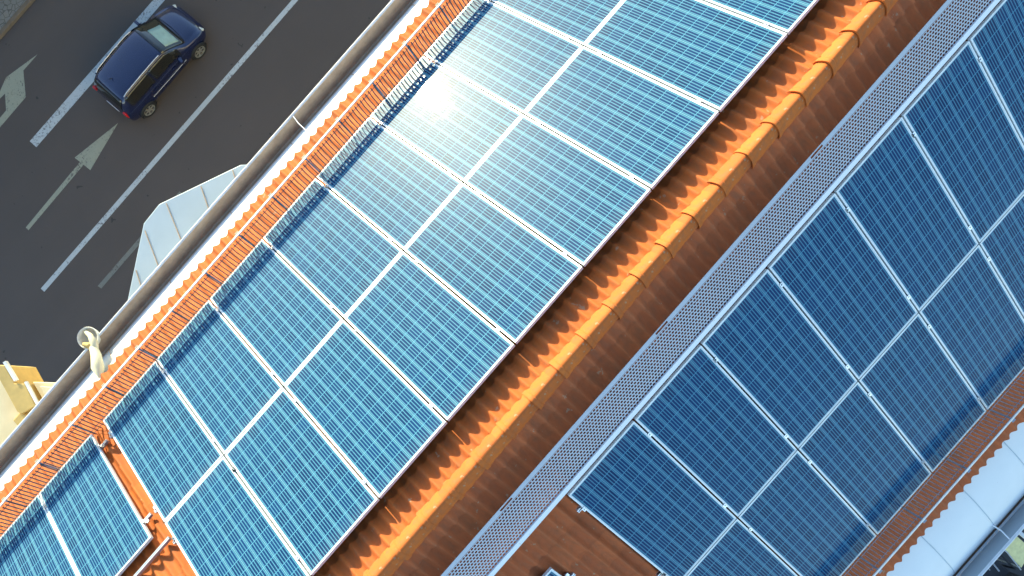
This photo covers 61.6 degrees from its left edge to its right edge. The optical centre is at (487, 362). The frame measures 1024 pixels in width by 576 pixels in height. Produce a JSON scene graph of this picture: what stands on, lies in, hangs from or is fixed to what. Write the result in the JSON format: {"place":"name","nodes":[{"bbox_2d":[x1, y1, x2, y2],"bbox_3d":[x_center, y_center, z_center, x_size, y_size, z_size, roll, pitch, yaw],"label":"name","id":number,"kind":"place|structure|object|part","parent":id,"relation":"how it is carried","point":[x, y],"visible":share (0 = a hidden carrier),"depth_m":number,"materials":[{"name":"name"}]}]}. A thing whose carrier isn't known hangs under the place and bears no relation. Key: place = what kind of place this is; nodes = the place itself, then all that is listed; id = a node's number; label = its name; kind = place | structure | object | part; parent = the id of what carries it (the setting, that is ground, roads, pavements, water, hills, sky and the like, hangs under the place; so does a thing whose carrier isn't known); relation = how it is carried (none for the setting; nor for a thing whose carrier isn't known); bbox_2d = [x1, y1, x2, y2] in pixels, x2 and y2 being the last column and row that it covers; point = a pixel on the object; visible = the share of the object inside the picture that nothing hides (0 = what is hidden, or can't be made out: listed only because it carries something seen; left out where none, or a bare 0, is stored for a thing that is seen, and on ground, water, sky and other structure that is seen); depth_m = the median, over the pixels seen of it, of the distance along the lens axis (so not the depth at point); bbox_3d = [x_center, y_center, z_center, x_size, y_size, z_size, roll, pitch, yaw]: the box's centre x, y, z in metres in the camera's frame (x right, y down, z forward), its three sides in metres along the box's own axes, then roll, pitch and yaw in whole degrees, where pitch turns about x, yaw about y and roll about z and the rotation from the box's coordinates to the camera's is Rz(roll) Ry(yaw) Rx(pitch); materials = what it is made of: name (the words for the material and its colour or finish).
{"place":"outdoors","nodes":[
{"label":"outdoors","id":0,"kind":"place"},
{"bbox_2d":[0,0,25,29],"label":"pavement","id":1,"kind":"structure","parent":0,"point":[9,9],"depth_m":28.75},
{"bbox_2d":[0,0,390,382],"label":"road","id":2,"kind":"structure","parent":0,"point":[279,74],"depth_m":28.47,"materials":[{"name":"grey asphalt"}]},
{"bbox_2d":[0,55,36,126],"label":"turn arrow","id":3,"kind":"object","parent":2,"relation":"on","point":[13,88],"visible":1,"depth_m":28.77,"materials":[{"name":"paint"}]},
{"bbox_2d":[26,123,117,229],"bbox_3d":[-13.825,-6.231,28.559,0.691,0.001,4.661,41,90,4],"label":"straight arrow","id":4,"kind":"object","parent":2,"relation":"on","point":[87,157],"visible":1,"depth_m":28.56,"materials":[{"name":"paint"}]},
{"bbox_2d":[30,0,163,146],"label":"lane line","id":5,"kind":"object","parent":2,"relation":"on","point":[75,95],"visible":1,"depth_m":28.66,"materials":[{"name":"paint"}]},
{"bbox_2d":[98,191,181,287],"bbox_3d":[-11.483,-4.054,28.361,0.150,0.001,4.140,41,90,4],"label":"lane line","id":6,"kind":"object","parent":2,"relation":"on","point":[119,264],"visible":0.6,"depth_m":28.36,"materials":[{"name":"paint"}]},
{"bbox_2d":[92,4,206,120],"bbox_3d":[-10.951,-9.845,27.747,2.100,1.628,3.895,41,90,4],"label":"blue car","id":7,"kind":"object","parent":2,"relation":"on","point":[141,67],"visible":1,"depth_m":27.31,"materials":[{"name":"blue paint"}]},
{"bbox_3d":[-12.094,-8.555,27.350,1.164,0.449,0.247,41,90,4],"label":"rear window","id":8,"kind":"part","parent":7,"relation":"part of","materials":[{"name":"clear glass"}]},
{"bbox_3d":[-11.048,-8.669,27.267,0.166,0.465,1.081,41,90,4],"label":"side window","id":9,"kind":"part","parent":7,"relation":"part of","materials":[{"name":"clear glass"}]},
{"bbox_3d":[-10.279,-9.555,27.293,0.161,0.524,1.145,41,90,4],"label":"side window","id":10,"kind":"part","parent":7,"relation":"part of","materials":[{"name":"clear glass"}]},
{"bbox_2d":[41,0,297,291],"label":"lane line","id":11,"kind":"object","parent":2,"relation":"on","point":[168,145],"visible":1,"depth_m":28.44,"materials":[{"name":"paint"}]},
{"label":"courtyard","id":12,"kind":"structure","parent":0,"visible":0},
{"bbox_2d":[0,0,1023,575],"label":"building","id":13,"kind":"structure","parent":12,"relation":"on","point":[634,282],"depth_m":8.62,"materials":[{"name":"ceramic"}]},
{"bbox_2d":[77,327,103,377],"bbox_3d":[-5.242,-0.159,11.515,0.300,0.452,0.759,-39,87,1],"label":"satellite dish","id":14,"kind":"object","parent":13,"relation":"attached to","point":[86,338],"visible":0.94,"depth_m":11.44,"materials":[{"name":"plastic"}]},
{"bbox_2d":[101,439,108,449],"bbox_3d":[-5.750,2.167,10.678,0.063,0.156,3.200,41,90,4],"label":"mounting rail","id":15,"kind":"object","parent":13,"relation":"attached to","point":[106,442],"visible":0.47,"depth_m":10.61,"materials":[{"name":"metal"}]},
{"bbox_2d":[144,513,152,523],"bbox_3d":[-4.884,2.932,9.852,0.063,0.156,3.200,41,90,4],"label":"mounting rail","id":16,"kind":"object","parent":13,"relation":"attached to","point":[149,516],"visible":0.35,"depth_m":9.79,"materials":[{"name":"metal"}]},
{"bbox_2d":[0,494,78,575],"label":"solar panel","id":17,"kind":"object","parent":16,"relation":"on","point":[31,543],"visible":1,"depth_m":10.41,"materials":[{"name":"glass"}]},
{"bbox_2d":[39,434,152,575],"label":"solar panel","id":18,"kind":"object","parent":16,"relation":"on","point":[101,527],"visible":1,"depth_m":10.13,"materials":[{"name":"glass"}]},
{"bbox_2d":[134,536,171,575],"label":"mounting rail","id":19,"kind":"object","parent":13,"relation":"attached to","point":[154,555],"visible":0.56,"depth_m":9.52,"materials":[{"name":"metal"}]},
{"bbox_2d":[0,0,469,536],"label":"wire guard","id":20,"kind":"object","parent":13,"relation":"on","point":[212,276],"visible":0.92,"depth_m":10.59,"materials":[{"name":"orange metal"}]},
{"bbox_2d":[575,280,777,512],"bbox_3d":[3.565,-1.620,8.832,0.099,0.263,8.210,41,90,-28],"label":"mounting rail","id":21,"kind":"object","parent":13,"relation":"attached to","point":[578,511],"visible":0.16,"depth_m":8.75,"materials":[{"name":"metal"}]},
{"bbox_2d":[567,420,735,575],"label":"solar panel","id":22,"kind":"object","parent":21,"relation":"on","point":[641,491],"visible":1,"depth_m":9.01,"materials":[{"name":"glass"}]},
{"bbox_2d":[633,344,796,515],"bbox_3d":[2.436,0.767,9.068,1.960,0.080,1.078,41,90,-28],"label":"solar panel","id":23,"kind":"object","parent":21,"relation":"on","point":[703,419],"visible":1,"depth_m":9.01,"materials":[{"name":"glass"}]},
{"bbox_2d":[700,269,856,447],"bbox_3d":[3.104,0.007,9.065,1.960,0.079,1.078,41,90,-28],"label":"solar panel","id":24,"kind":"object","parent":21,"relation":"on","point":[766,346],"visible":1,"depth_m":9.00,"materials":[{"name":"glass"}]},
{"bbox_2d":[767,193,917,379],"bbox_3d":[3.772,-0.753,9.062,1.960,0.079,1.078,41,90,-28],"label":"solar panel","id":25,"kind":"object","parent":21,"relation":"on","point":[826,266],"visible":1,"depth_m":9.00,"materials":[{"name":"glass"}]},
{"bbox_2d":[834,117,977,310],"bbox_3d":[4.441,-1.513,9.059,1.960,0.079,1.078,41,90,-28],"label":"solar panel","id":26,"kind":"object","parent":21,"relation":"on","point":[893,196],"visible":1,"depth_m":9.00,"materials":[{"name":"glass"}]},
{"bbox_2d":[900,41,1023,241],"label":"solar panel","id":27,"kind":"object","parent":21,"relation":"on","point":[955,117],"visible":1,"depth_m":8.98,"materials":[{"name":"glass"}]},
{"bbox_2d":[967,0,1023,144],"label":"solar panel","id":28,"kind":"object","parent":21,"relation":"on","point":[995,39],"visible":1,"depth_m":8.77,"materials":[{"name":"glass"}]},
{"bbox_2d":[441,0,999,575],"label":"cable tray","id":29,"kind":"object","parent":13,"relation":"attached to","point":[895,112],"visible":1,"depth_m":8.45,"materials":[{"name":"white metal"}]},
{"bbox_2d":[842,372,1023,575],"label":"wire guard","id":30,"kind":"object","parent":13,"relation":"on","point":[968,470],"visible":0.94,"depth_m":10.31,"materials":[{"name":"grey metal"}]},
{"bbox_2d":[983,555,1019,575],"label":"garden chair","id":31,"kind":"object","parent":13,"relation":"on","point":[996,568],"visible":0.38,"depth_m":14.38,"materials":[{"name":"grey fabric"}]},
{"bbox_2d":[997,531,1023,569],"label":"awning","id":32,"kind":"object","parent":13,"relation":"on","point":[1014,550],"visible":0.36,"depth_m":14.07,"materials":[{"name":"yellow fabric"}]},
{"bbox_3d":[-1.279,-2.922,10.650,10.250,0.123,0.099,-49,54,0],"label":"mounting rail","id":33,"kind":"object","parent":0,"visible":0},
{"bbox_2d":[103,361,224,521],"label":"solar panel","id":34,"kind":"object","parent":33,"relation":"on","point":[173,454],"visible":1,"depth_m":10.09,"materials":[{"name":"glass"}]},
{"bbox_2d":[156,300,284,453],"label":"solar panel","id":35,"kind":"object","parent":33,"relation":"on","point":[228,385],"visible":1,"depth_m":10.09,"materials":[{"name":"glass"}]},
{"bbox_2d":[210,239,343,385],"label":"solar panel","id":36,"kind":"object","parent":33,"relation":"on","point":[282,316],"visible":1,"depth_m":10.09,"materials":[{"name":"glass"}]},
{"bbox_2d":[263,178,402,317],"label":"solar panel","id":37,"kind":"object","parent":33,"relation":"on","point":[335,252],"visible":1,"depth_m":10.08,"materials":[{"name":"glass"}]},
{"bbox_2d":[317,117,462,249],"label":"solar panel","id":38,"kind":"object","parent":33,"relation":"on","point":[395,189],"visible":1,"depth_m":10.08,"materials":[{"name":"glass"}]},
{"bbox_2d":[371,56,522,182],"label":"solar panel","id":39,"kind":"object","parent":33,"relation":"on","point":[455,125],"visible":1,"depth_m":10.08,"materials":[{"name":"glass"}]},
{"bbox_2d":[424,0,582,114],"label":"solar panel","id":40,"kind":"object","parent":33,"relation":"on","point":[513,60],"visible":1,"depth_m":10.07,"materials":[{"name":"glass"}]},
{"bbox_3d":[0.838,-1.053,8.719,10.250,0.263,0.099,-49,54,0],"label":"mounting rail","id":41,"kind":"object","parent":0,"visible":0},
{"bbox_2d":[165,456,310,575],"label":"solar panel","id":42,"kind":"object","parent":41,"relation":"on","point":[218,522],"visible":1,"depth_m":9.13,"materials":[{"name":"glass"}]},
{"bbox_2d":[225,388,378,574],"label":"solar panel","id":43,"kind":"object","parent":41,"relation":"on","point":[315,496],"visible":1,"depth_m":8.93,"materials":[{"name":"glass"}]},
{"bbox_2d":[285,320,446,497],"bbox_3d":[-1.334,0.441,9.009,1.078,0.080,1.960,-49,55,0],"label":"solar panel","id":44,"kind":"object","parent":41,"relation":"on","point":[377,418],"visible":1,"depth_m":8.93,"materials":[{"name":"glass"}]},
{"bbox_2d":[345,252,514,420],"bbox_3d":[-0.666,-0.320,9.006,1.078,0.079,1.960,-49,54,0],"label":"solar panel","id":45,"kind":"object","parent":41,"relation":"on","point":[441,349],"visible":1,"depth_m":8.92,"materials":[{"name":"glass"}]},
{"bbox_2d":[405,183,582,343],"bbox_3d":[0.002,-1.079,9.002,1.078,0.079,1.960,-49,55,0],"label":"solar panel","id":46,"kind":"object","parent":41,"relation":"on","point":[511,278],"visible":1,"depth_m":8.92,"materials":[{"name":"glass"}]},
{"bbox_2d":[465,115,650,266],"bbox_3d":[0.670,-1.839,8.999,1.078,0.079,1.960,-49,55,0],"label":"solar panel","id":47,"kind":"object","parent":41,"relation":"on","point":[574,202],"visible":1,"depth_m":8.92,"materials":[{"name":"glass"}]},
{"bbox_2d":[525,46,718,189],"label":"solar panel","id":48,"kind":"object","parent":41,"relation":"on","point":[642,129],"visible":1,"depth_m":8.91,"materials":[{"name":"glass"}]},
{"bbox_2d":[585,0,786,111],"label":"solar panel","id":49,"kind":"object","parent":41,"relation":"on","point":[712,56],"visible":1,"depth_m":8.88,"materials":[{"name":"glass"}]},
{"bbox_2d":[702,0,818,34],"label":"solar panel","id":50,"kind":"object","parent":41,"relation":"on","point":[786,16],"visible":1,"depth_m":8.57,"materials":[{"name":"glass"}]},
{"bbox_3d":[-0.400,-2.146,9.813,10.250,0.123,0.099,-49,54,0],"label":"mounting rail","id":51,"kind":"object","parent":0,"visible":0},
{"bbox_2d":[488,0,623,46],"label":"solar panel","id":52,"kind":"object","parent":51,"relation":"on","point":[580,22],"visible":1,"depth_m":9.83,"materials":[{"name":"glass"}]},
{"bbox_3d":[5.851,0.384,10.400,0.099,0.123,8.210,41,90,-28],"label":"mounting rail","id":53,"kind":"object","parent":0,"visible":0},
{"bbox_2d":[686,518,796,575],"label":"solar panel","id":54,"kind":"object","parent":53,"relation":"on","point":[738,548],"visible":1,"depth_m":9.71,"materials":[{"name":"glass"}]},
{"bbox_2d":[737,450,875,575],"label":"solar panel","id":55,"kind":"object","parent":53,"relation":"on","point":[799,516],"visible":1,"depth_m":9.94,"materials":[{"name":"glass"}]},
{"bbox_2d":[797,382,931,534],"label":"solar panel","id":56,"kind":"object","parent":53,"relation":"on","point":[867,463],"visible":1,"depth_m":9.95,"materials":[{"name":"glass"}]},
{"bbox_2d":[857,313,985,471],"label":"solar panel","id":57,"kind":"object","parent":53,"relation":"on","point":[915,386],"visible":1,"depth_m":9.95,"materials":[{"name":"glass"}]},
{"bbox_2d":[917,245,1023,409],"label":"solar panel","id":58,"kind":"object","parent":53,"relation":"on","point":[970,315],"visible":1,"depth_m":9.93,"materials":[{"name":"glass"}]},
{"bbox_2d":[978,193,1023,318],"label":"solar panel","id":59,"kind":"object","parent":53,"relation":"on","point":[1001,243],"visible":1,"depth_m":9.69,"materials":[{"name":"glass"}]},
{"bbox_3d":[0.275,2.837,9.185,0.099,0.263,1.760,41,90,-28],"label":"mounting rail","id":60,"kind":"object","parent":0,"visible":0},
{"bbox_2d":[542,567,569,575],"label":"solar panel","id":61,"kind":"object","parent":60,"relation":"on","point":[550,571],"visible":1,"depth_m":8.92,"materials":[{"name":"glass"}]},
{"bbox_3d":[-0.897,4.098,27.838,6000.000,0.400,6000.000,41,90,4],"label":"ground","id":62,"kind":"structure","parent":0,"visible":0},
{"bbox_2d":[0,0,34,39],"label":"kerb","id":63,"kind":"structure","parent":62,"relation":"on","point":[15,17],"depth_m":28.73,"materials":[{"name":"concrete"}]}
]}

